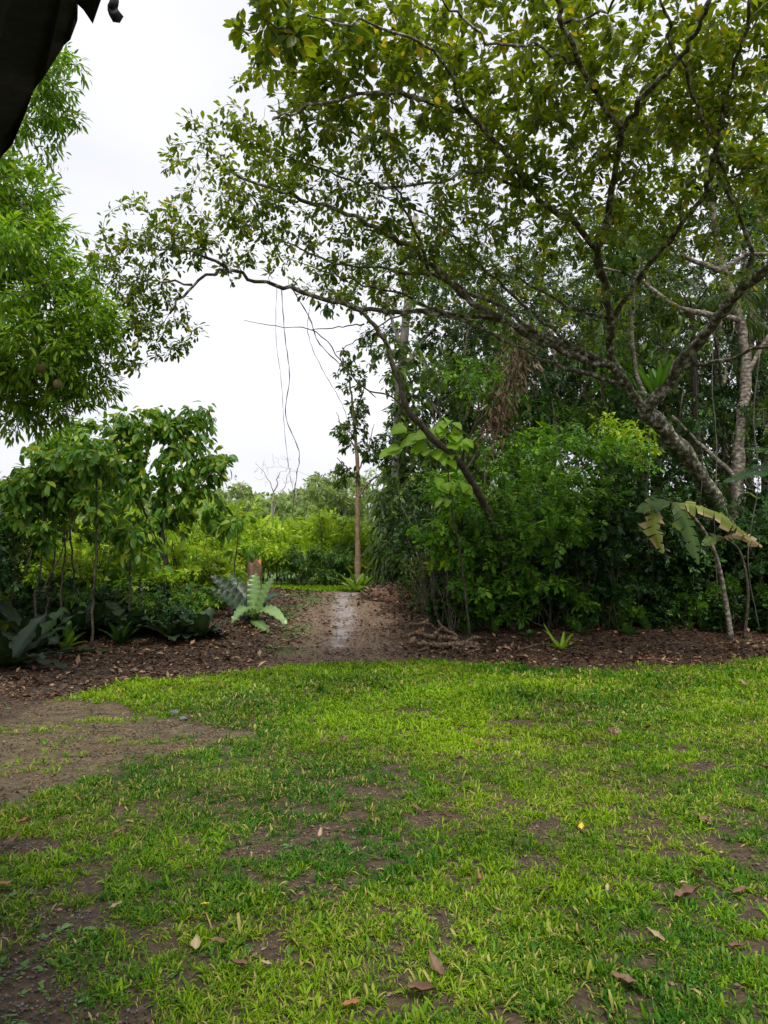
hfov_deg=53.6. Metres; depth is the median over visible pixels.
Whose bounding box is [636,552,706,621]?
thicket shrub
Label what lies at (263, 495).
wood
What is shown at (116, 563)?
leafy shrub
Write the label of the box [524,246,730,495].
forest tree
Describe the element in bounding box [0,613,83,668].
nest fern
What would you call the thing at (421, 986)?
fallen leaf
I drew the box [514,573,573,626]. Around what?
thicket shrub
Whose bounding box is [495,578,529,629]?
twiggy shrub
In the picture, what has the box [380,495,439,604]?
twiggy shrub
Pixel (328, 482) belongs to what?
distant tree
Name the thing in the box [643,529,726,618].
dark thicket shrub
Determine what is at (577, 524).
thicket shrub
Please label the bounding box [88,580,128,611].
bed shrub
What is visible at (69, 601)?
bed shrub
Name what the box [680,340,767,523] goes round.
understorey tree
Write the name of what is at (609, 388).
understorey tree
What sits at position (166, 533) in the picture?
hedge shrub
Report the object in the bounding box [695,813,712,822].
fallen leaf
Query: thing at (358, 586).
path plant
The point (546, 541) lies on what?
dark thicket shrub
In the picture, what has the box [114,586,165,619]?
bed shrub
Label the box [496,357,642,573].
understorey tree
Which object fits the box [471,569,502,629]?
twiggy shrub
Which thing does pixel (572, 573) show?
dark thicket shrub
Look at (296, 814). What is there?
lawn debris
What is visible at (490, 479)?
distant tree
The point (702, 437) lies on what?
understorey tree
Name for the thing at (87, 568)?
leafy shrub
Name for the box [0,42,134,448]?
fruit tree
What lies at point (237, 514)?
hedge shrub
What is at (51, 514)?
sapling
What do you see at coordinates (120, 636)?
broadleaf plant
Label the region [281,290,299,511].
hanging vine
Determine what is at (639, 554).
dark thicket shrub
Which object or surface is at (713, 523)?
dark thicket shrub
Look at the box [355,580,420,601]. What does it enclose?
brush heap
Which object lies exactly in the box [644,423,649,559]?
hanging vine
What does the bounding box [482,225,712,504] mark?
forest tree
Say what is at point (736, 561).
dark thicket shrub
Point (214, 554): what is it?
leafy shrub
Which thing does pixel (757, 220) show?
forest tree
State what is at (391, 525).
dark thicket shrub
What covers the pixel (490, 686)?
grass
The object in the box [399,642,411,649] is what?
log
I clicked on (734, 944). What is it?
fallen leaf
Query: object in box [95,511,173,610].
sapling
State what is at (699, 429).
hanging vine
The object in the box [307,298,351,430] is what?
hanging vine
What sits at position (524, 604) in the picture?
twiggy shrub
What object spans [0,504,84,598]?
dark shrub
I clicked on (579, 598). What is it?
thicket shrub
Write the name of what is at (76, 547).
leafy shrub
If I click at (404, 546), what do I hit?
dark thicket shrub
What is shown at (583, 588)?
twiggy shrub
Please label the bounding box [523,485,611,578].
dark thicket shrub
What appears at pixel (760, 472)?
aroid plant
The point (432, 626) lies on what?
log
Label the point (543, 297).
forest tree
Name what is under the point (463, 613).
thicket shrub
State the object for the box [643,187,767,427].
forest tree
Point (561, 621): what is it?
thicket shrub
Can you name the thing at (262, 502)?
distant tree
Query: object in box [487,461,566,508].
distant tree
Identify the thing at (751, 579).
thicket shrub
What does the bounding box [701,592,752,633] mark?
thicket shrub
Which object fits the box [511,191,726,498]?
forest tree
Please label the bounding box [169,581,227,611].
bed shrub
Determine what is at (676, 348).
palm tree
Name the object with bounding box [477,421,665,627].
thicket shrub
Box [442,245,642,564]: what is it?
forest tree
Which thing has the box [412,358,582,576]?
understorey tree
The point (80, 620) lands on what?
nest fern
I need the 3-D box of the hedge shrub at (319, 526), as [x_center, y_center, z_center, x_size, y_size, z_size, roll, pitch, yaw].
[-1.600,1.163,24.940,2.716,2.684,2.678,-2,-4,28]
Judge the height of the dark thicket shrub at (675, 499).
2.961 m
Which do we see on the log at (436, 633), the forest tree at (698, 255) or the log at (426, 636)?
the log at (426, 636)
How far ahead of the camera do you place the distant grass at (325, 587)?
21.24 m
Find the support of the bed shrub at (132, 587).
on the ground at (362, 615)
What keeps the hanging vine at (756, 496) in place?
hanging from the spreading tree at (289, 40)
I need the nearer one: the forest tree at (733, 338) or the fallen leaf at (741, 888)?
the fallen leaf at (741, 888)
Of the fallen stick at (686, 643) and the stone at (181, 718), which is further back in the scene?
the fallen stick at (686, 643)
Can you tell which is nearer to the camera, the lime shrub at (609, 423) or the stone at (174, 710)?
the stone at (174, 710)
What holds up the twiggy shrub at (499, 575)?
on the ground at (362, 615)
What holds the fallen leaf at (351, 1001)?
on the grass at (490, 686)
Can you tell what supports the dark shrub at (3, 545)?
on the ground at (362, 615)
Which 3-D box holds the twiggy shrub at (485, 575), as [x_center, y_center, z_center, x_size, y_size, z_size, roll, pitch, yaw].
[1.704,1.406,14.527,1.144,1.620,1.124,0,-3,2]
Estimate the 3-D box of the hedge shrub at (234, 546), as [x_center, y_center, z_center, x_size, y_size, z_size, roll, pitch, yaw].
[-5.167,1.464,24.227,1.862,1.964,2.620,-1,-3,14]
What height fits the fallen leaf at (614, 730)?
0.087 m
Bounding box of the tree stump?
[245,551,261,588]
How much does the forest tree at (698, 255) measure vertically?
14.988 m
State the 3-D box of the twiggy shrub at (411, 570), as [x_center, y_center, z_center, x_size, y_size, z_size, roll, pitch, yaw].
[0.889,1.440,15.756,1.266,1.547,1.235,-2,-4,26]
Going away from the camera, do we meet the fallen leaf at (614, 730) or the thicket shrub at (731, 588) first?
the fallen leaf at (614, 730)
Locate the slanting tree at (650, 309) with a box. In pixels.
[572,203,706,517]
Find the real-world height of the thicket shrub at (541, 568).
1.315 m
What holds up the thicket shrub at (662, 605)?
on the ground at (362, 615)
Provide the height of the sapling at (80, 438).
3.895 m
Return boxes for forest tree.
[357,298,541,491]
[365,224,553,499]
[381,270,582,483]
[403,200,704,505]
[413,240,595,496]
[417,222,660,493]
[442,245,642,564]
[469,254,664,563]
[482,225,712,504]
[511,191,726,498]
[521,250,731,569]
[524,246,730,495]
[560,218,764,495]
[575,189,767,495]
[624,87,767,492]
[627,248,767,455]
[628,197,767,508]
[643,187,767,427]
[644,176,767,413]
[683,191,767,490]
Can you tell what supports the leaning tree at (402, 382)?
on the ground at (362, 615)
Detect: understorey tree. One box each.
[369,347,516,515]
[388,354,525,502]
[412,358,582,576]
[417,315,609,547]
[447,346,640,501]
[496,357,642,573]
[507,329,660,509]
[548,344,689,567]
[563,385,722,602]
[604,372,755,566]
[638,372,767,519]
[645,365,767,494]
[679,360,767,485]
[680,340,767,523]
[700,332,767,493]
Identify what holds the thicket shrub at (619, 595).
on the ground at (362, 615)
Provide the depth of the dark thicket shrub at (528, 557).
14.92 m
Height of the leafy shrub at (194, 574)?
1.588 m
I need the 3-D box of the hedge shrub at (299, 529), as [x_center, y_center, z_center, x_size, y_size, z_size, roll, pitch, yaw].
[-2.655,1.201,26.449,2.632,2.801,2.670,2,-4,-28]
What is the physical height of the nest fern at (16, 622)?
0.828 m
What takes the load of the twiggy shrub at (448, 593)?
on the ground at (362, 615)
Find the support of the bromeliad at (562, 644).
on the ground at (362, 615)
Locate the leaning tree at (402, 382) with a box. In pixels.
[245,278,514,623]
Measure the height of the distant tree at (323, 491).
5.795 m
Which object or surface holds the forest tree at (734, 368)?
on the ground at (362, 615)
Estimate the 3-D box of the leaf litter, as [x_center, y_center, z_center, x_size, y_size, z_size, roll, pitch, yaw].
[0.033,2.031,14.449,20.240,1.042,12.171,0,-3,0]
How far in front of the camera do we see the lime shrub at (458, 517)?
14.07 m
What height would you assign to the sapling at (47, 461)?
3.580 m
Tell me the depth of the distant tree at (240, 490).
45.95 m
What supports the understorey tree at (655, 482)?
on the ground at (362, 615)
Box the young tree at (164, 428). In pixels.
[6,400,238,595]
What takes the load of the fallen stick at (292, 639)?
on the ground at (362, 615)
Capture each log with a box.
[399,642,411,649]
[405,627,424,638]
[409,618,428,626]
[409,637,423,648]
[415,630,442,639]
[417,646,429,651]
[421,640,431,646]
[424,622,436,630]
[432,641,479,648]
[434,631,440,641]
[440,626,458,636]
[442,635,460,640]
[447,642,458,649]
[459,645,480,649]
[465,635,480,640]
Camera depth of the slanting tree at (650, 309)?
16.99 m
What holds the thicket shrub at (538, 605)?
on the ground at (362, 615)
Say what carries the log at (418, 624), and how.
on the ground at (362, 615)
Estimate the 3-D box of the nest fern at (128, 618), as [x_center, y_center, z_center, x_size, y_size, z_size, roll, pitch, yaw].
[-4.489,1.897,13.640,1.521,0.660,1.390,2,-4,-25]
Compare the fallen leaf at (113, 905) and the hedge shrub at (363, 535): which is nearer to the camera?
the fallen leaf at (113, 905)
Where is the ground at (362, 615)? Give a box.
[0,567,767,1023]
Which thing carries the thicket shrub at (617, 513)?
on the ground at (362, 615)
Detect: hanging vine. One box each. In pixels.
[276,288,295,500]
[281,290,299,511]
[293,291,375,397]
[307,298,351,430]
[582,365,590,490]
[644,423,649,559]
[694,354,702,519]
[712,331,717,597]
[747,352,759,631]
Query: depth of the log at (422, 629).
12.98 m
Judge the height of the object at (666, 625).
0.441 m
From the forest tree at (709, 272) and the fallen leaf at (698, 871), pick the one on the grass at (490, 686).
the fallen leaf at (698, 871)
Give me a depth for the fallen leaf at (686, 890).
3.50 m
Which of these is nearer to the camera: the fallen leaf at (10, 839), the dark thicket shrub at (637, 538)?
the fallen leaf at (10, 839)
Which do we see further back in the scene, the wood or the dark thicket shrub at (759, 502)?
the wood
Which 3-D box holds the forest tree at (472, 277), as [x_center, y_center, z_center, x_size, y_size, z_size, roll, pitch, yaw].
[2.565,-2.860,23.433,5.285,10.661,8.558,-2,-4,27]
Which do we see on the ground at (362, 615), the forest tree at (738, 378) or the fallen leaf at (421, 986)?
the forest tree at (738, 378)
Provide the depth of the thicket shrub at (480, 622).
14.05 m
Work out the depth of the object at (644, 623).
14.07 m
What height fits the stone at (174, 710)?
0.073 m
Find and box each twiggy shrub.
[376,494,435,581]
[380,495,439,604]
[395,545,449,616]
[396,552,456,624]
[407,532,456,600]
[431,567,474,631]
[452,547,498,621]
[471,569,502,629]
[480,554,522,623]
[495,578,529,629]
[507,577,542,626]
[537,570,570,625]
[564,578,596,626]
[593,572,632,621]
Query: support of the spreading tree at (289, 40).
on the ground at (362, 615)
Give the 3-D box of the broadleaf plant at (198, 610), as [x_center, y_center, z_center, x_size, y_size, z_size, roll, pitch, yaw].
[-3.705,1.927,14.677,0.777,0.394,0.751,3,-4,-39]
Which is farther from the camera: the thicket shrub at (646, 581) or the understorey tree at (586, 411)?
the understorey tree at (586, 411)
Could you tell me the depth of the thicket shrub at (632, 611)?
14.07 m
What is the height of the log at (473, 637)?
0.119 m
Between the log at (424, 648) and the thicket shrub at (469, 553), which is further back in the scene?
the thicket shrub at (469, 553)
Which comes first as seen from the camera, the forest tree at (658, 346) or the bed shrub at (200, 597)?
the bed shrub at (200, 597)
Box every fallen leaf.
[3,830,20,843]
[17,816,31,822]
[109,901,121,907]
[112,827,124,833]
[191,934,200,948]
[211,937,227,941]
[230,958,250,965]
[342,998,361,1005]
[407,980,436,990]
[429,949,443,974]
[535,885,553,890]
[611,972,636,982]
[647,927,664,940]
[674,885,700,896]
[692,867,703,873]
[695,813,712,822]
[727,941,747,946]
[732,885,745,892]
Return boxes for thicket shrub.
[370,485,454,587]
[383,485,471,606]
[386,471,457,565]
[405,468,517,615]
[411,498,506,597]
[422,581,475,625]
[451,595,489,627]
[461,463,612,630]
[461,576,517,628]
[467,489,569,580]
[470,493,602,617]
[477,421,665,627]
[496,579,544,628]
[512,501,582,572]
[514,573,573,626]
[515,556,570,618]
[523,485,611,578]
[538,499,637,616]
[546,578,602,629]
[547,576,577,623]
[565,463,659,631]
[568,569,614,615]
[569,569,634,626]
[587,567,645,622]
[595,503,653,577]
[602,482,715,607]
[606,592,651,628]
[608,560,672,618]
[609,506,656,573]
[622,577,678,627]
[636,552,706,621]
[637,489,710,520]
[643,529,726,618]
[657,492,751,536]
[660,475,767,618]
[663,570,729,624]
[668,589,698,625]
[682,514,767,620]
[683,528,766,618]
[688,591,725,629]
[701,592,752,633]
[712,571,767,627]
[714,517,767,614]
[724,544,767,620]
[728,488,767,523]
[728,490,765,523]
[736,488,767,582]
[748,593,767,631]
[750,555,767,604]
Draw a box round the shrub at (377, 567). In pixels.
[362,486,421,585]
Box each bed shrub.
[0,588,29,626]
[1,564,37,608]
[1,585,75,627]
[22,566,92,606]
[38,582,97,619]
[70,584,110,602]
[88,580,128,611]
[95,576,148,604]
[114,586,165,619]
[132,575,175,605]
[141,597,199,627]
[161,584,209,606]
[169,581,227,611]
[201,585,227,609]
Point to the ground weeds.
(64, 926)
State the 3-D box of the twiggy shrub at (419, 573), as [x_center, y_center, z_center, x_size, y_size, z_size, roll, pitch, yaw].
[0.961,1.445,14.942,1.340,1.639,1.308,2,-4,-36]
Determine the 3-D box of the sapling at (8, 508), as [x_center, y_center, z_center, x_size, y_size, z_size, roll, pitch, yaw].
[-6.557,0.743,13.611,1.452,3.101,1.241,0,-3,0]
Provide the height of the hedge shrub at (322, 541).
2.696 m
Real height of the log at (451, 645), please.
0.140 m
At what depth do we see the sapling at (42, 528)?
13.08 m
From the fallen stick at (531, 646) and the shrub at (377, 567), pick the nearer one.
the fallen stick at (531, 646)
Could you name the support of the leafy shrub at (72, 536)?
on the ground at (362, 615)
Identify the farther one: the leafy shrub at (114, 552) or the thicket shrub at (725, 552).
the leafy shrub at (114, 552)
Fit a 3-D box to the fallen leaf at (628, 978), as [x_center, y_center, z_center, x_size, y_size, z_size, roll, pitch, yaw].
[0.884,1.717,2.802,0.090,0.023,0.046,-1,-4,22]
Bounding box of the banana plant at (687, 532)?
[636,497,761,640]
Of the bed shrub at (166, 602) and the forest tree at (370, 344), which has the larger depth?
the forest tree at (370, 344)
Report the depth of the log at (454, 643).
12.82 m
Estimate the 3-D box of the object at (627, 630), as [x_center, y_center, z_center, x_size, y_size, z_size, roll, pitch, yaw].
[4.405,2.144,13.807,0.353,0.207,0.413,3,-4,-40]
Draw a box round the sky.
[0,0,767,513]
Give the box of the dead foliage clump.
[471,324,550,464]
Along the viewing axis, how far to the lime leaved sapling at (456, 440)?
12.63 m
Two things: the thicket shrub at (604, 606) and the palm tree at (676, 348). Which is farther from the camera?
the palm tree at (676, 348)
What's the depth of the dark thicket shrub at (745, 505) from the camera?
15.86 m
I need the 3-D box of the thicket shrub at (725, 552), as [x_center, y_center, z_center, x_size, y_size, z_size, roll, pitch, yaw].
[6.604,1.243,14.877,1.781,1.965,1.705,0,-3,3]
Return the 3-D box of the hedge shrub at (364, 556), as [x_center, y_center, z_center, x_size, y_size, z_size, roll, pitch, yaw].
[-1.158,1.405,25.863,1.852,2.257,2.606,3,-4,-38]
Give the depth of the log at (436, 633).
12.89 m
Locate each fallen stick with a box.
[272,646,294,649]
[281,636,306,643]
[518,643,551,650]
[672,642,699,647]
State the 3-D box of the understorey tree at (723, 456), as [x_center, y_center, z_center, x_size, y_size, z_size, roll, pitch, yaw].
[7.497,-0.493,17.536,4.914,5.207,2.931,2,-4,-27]
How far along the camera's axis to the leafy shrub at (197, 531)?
21.60 m
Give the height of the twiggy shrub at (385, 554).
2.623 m
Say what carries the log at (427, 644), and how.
on the ground at (362, 615)
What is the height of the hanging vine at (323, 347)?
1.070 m
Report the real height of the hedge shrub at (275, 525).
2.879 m
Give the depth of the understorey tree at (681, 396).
17.63 m
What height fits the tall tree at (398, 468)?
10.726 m
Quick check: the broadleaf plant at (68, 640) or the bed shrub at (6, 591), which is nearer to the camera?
the broadleaf plant at (68, 640)
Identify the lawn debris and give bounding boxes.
[0,652,767,1023]
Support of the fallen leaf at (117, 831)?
on the grass at (490, 686)
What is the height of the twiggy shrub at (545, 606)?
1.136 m
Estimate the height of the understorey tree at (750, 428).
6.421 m
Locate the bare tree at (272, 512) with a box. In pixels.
[254,455,309,573]
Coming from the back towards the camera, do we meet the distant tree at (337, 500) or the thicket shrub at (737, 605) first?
the distant tree at (337, 500)
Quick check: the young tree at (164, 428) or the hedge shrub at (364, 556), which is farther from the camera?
the hedge shrub at (364, 556)
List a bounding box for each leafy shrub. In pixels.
[5,535,75,578]
[12,526,119,590]
[35,519,113,547]
[56,523,108,585]
[60,541,148,586]
[81,516,158,587]
[112,545,185,592]
[135,543,188,584]
[147,535,235,587]
[150,518,242,586]
[165,521,204,561]
[177,535,247,596]
[184,541,245,579]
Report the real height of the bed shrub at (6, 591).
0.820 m
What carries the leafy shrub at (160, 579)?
on the ground at (362, 615)
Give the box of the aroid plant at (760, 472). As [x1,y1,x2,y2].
[723,446,767,511]
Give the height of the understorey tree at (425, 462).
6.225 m
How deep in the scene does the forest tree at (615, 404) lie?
20.72 m
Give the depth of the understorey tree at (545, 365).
22.08 m
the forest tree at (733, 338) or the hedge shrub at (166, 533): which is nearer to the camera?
the forest tree at (733, 338)
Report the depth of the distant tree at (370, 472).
45.48 m
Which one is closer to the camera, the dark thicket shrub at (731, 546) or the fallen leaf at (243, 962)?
the fallen leaf at (243, 962)
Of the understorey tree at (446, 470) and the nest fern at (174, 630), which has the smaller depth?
the nest fern at (174, 630)
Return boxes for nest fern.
[0,601,109,651]
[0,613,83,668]
[19,594,94,627]
[37,602,140,645]
[61,597,139,635]
[94,599,168,635]
[131,613,217,640]
[164,607,229,638]
[209,573,286,632]
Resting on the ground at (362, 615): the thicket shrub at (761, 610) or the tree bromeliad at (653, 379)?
the thicket shrub at (761, 610)
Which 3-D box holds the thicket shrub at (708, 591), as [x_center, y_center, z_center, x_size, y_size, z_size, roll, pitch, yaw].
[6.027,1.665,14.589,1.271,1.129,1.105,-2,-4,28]
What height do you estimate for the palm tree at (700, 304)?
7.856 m
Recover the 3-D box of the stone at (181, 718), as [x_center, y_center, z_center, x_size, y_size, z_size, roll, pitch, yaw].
[-1.942,2.002,7.362,0.094,0.053,0.080,0,-3,0]
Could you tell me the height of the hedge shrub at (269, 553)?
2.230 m
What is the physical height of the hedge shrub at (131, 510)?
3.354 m
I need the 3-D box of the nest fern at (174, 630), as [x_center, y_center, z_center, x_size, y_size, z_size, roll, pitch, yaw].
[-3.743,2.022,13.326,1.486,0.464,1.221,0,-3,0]
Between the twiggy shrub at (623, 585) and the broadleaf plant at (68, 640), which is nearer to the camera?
the broadleaf plant at (68, 640)
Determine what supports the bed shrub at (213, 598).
on the ground at (362, 615)
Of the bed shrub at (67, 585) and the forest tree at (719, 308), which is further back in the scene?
the forest tree at (719, 308)
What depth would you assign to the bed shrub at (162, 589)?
15.35 m
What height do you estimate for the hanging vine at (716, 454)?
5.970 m
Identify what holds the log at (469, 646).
on the ground at (362, 615)
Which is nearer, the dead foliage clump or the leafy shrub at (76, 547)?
the dead foliage clump
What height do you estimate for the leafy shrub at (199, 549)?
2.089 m
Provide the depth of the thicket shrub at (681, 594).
14.26 m
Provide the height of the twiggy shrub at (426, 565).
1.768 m
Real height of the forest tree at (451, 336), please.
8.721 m
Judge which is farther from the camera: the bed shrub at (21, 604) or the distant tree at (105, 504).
the distant tree at (105, 504)
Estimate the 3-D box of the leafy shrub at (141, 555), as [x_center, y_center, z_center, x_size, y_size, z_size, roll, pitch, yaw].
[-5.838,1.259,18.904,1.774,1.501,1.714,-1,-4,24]
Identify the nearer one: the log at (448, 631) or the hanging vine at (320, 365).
the hanging vine at (320, 365)
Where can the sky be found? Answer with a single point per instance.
(164, 57)
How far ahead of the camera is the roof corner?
1.87 m
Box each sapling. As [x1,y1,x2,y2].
[0,465,82,617]
[0,467,56,632]
[12,454,89,615]
[27,441,105,639]
[34,424,118,594]
[56,439,139,647]
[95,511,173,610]
[210,512,261,614]
[379,416,473,636]
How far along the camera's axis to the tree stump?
17.83 m
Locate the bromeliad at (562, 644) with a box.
[544,624,578,649]
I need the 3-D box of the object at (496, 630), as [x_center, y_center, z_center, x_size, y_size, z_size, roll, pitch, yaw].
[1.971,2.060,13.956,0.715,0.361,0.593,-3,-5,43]
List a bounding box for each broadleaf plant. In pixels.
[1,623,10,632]
[47,621,87,647]
[98,621,142,643]
[183,603,203,616]
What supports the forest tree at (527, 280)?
on the ground at (362, 615)
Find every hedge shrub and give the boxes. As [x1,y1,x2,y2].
[114,504,152,527]
[155,519,195,542]
[167,530,208,581]
[186,496,265,582]
[194,528,253,575]
[224,515,309,582]
[238,520,302,584]
[260,513,312,579]
[268,508,342,583]
[298,505,372,584]
[298,514,339,581]
[328,523,381,581]
[330,520,386,582]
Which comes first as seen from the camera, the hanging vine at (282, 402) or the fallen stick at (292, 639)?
the hanging vine at (282, 402)
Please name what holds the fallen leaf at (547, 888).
on the grass at (490, 686)
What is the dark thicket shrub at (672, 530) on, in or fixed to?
on the ground at (362, 615)
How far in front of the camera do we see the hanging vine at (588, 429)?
13.17 m
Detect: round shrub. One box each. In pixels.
[275,542,323,584]
[306,540,362,585]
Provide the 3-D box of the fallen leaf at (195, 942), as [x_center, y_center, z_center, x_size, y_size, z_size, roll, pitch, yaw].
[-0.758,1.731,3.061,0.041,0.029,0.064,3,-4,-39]
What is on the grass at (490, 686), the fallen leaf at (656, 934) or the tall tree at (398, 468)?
the fallen leaf at (656, 934)
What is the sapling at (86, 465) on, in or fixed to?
on the ground at (362, 615)
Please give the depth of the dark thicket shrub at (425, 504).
20.47 m
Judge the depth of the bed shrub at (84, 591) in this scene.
14.86 m
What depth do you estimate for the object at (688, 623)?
14.11 m
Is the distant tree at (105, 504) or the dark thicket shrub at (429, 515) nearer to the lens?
the dark thicket shrub at (429, 515)
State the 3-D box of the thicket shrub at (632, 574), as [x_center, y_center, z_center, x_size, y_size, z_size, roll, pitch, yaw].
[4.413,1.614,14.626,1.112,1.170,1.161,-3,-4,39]
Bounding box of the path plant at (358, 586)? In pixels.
[333,566,375,591]
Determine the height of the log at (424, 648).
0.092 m
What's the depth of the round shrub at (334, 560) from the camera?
23.23 m
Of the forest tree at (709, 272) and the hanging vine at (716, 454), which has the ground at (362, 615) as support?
the forest tree at (709, 272)
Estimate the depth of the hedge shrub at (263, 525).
24.86 m
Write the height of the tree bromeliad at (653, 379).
0.737 m
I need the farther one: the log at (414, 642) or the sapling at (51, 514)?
the sapling at (51, 514)
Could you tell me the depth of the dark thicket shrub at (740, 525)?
14.40 m
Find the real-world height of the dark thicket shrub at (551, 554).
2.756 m
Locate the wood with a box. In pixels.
[55,484,683,531]
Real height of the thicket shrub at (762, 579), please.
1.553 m
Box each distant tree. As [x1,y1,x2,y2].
[75,490,145,521]
[121,476,188,519]
[172,470,264,519]
[229,495,267,528]
[257,495,297,524]
[266,478,335,528]
[288,471,364,527]
[306,471,376,527]
[315,473,386,527]
[364,455,481,514]
[474,456,521,499]
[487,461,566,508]
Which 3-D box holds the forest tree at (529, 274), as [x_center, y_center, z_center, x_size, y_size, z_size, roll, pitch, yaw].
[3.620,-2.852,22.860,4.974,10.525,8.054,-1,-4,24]
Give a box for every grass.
[0,654,767,1023]
[117,583,369,591]
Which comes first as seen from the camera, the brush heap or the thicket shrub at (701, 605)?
the thicket shrub at (701, 605)
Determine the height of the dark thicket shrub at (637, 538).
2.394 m
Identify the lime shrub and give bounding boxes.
[422,504,466,632]
[588,411,661,574]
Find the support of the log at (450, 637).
on the ground at (362, 615)
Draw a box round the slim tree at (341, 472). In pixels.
[329,358,391,582]
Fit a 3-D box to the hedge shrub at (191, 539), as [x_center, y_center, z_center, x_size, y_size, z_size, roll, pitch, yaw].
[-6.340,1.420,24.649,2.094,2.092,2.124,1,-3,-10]
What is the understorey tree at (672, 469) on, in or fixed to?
on the ground at (362, 615)
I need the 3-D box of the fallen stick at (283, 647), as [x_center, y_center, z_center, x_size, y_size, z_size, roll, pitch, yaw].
[-1.679,2.280,12.741,0.477,0.053,0.065,-2,-4,30]
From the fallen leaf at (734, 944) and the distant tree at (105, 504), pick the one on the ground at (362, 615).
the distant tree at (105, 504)
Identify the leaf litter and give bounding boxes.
[0,585,767,699]
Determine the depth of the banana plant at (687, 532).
12.76 m
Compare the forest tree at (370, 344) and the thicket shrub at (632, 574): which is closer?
the thicket shrub at (632, 574)
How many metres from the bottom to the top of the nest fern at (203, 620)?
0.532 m
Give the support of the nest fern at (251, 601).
on the ground at (362, 615)
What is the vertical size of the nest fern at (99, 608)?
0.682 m
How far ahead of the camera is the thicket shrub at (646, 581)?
14.80 m
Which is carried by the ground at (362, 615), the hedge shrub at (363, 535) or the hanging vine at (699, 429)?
the hedge shrub at (363, 535)
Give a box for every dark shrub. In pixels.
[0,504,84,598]
[0,517,36,590]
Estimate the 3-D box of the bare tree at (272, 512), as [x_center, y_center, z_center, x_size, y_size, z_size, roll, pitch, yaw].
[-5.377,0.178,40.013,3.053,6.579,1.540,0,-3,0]
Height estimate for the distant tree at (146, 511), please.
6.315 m
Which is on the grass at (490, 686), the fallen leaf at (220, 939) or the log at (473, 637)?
the fallen leaf at (220, 939)
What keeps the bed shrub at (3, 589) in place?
on the ground at (362, 615)
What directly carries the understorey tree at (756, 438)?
on the ground at (362, 615)
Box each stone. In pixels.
[169,709,180,715]
[179,716,187,720]
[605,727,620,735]
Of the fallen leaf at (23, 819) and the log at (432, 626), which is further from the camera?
the log at (432, 626)
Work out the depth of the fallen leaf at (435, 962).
2.89 m
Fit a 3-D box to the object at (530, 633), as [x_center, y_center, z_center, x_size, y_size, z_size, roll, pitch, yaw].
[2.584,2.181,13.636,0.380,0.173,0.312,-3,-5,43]
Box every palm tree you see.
[554,330,724,564]
[591,269,767,492]
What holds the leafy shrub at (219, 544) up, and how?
on the ground at (362, 615)
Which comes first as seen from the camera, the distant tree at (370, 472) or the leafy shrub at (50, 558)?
the leafy shrub at (50, 558)
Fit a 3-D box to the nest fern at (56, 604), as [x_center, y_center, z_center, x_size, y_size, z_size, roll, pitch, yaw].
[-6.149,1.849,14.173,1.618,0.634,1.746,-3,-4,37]
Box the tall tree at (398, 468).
[362,204,515,582]
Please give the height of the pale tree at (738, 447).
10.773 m
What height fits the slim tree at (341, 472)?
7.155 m
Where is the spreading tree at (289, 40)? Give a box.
[69,0,767,610]
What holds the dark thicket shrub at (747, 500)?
on the ground at (362, 615)
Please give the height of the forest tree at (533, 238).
14.423 m
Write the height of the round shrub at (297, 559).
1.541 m
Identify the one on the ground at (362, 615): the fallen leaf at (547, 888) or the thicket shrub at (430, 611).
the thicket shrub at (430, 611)
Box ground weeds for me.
[0,588,752,1023]
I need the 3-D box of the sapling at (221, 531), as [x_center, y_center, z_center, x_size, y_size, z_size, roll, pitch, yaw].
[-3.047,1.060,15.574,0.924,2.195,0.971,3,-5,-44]
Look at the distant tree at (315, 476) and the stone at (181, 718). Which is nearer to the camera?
the stone at (181, 718)
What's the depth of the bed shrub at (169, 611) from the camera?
13.78 m
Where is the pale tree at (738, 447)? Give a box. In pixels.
[571,116,767,520]
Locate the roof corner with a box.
[0,0,123,158]
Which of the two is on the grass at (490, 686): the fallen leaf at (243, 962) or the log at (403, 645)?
the fallen leaf at (243, 962)
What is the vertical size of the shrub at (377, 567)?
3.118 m
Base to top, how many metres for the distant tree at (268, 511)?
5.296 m
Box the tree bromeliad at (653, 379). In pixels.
[636,359,689,395]

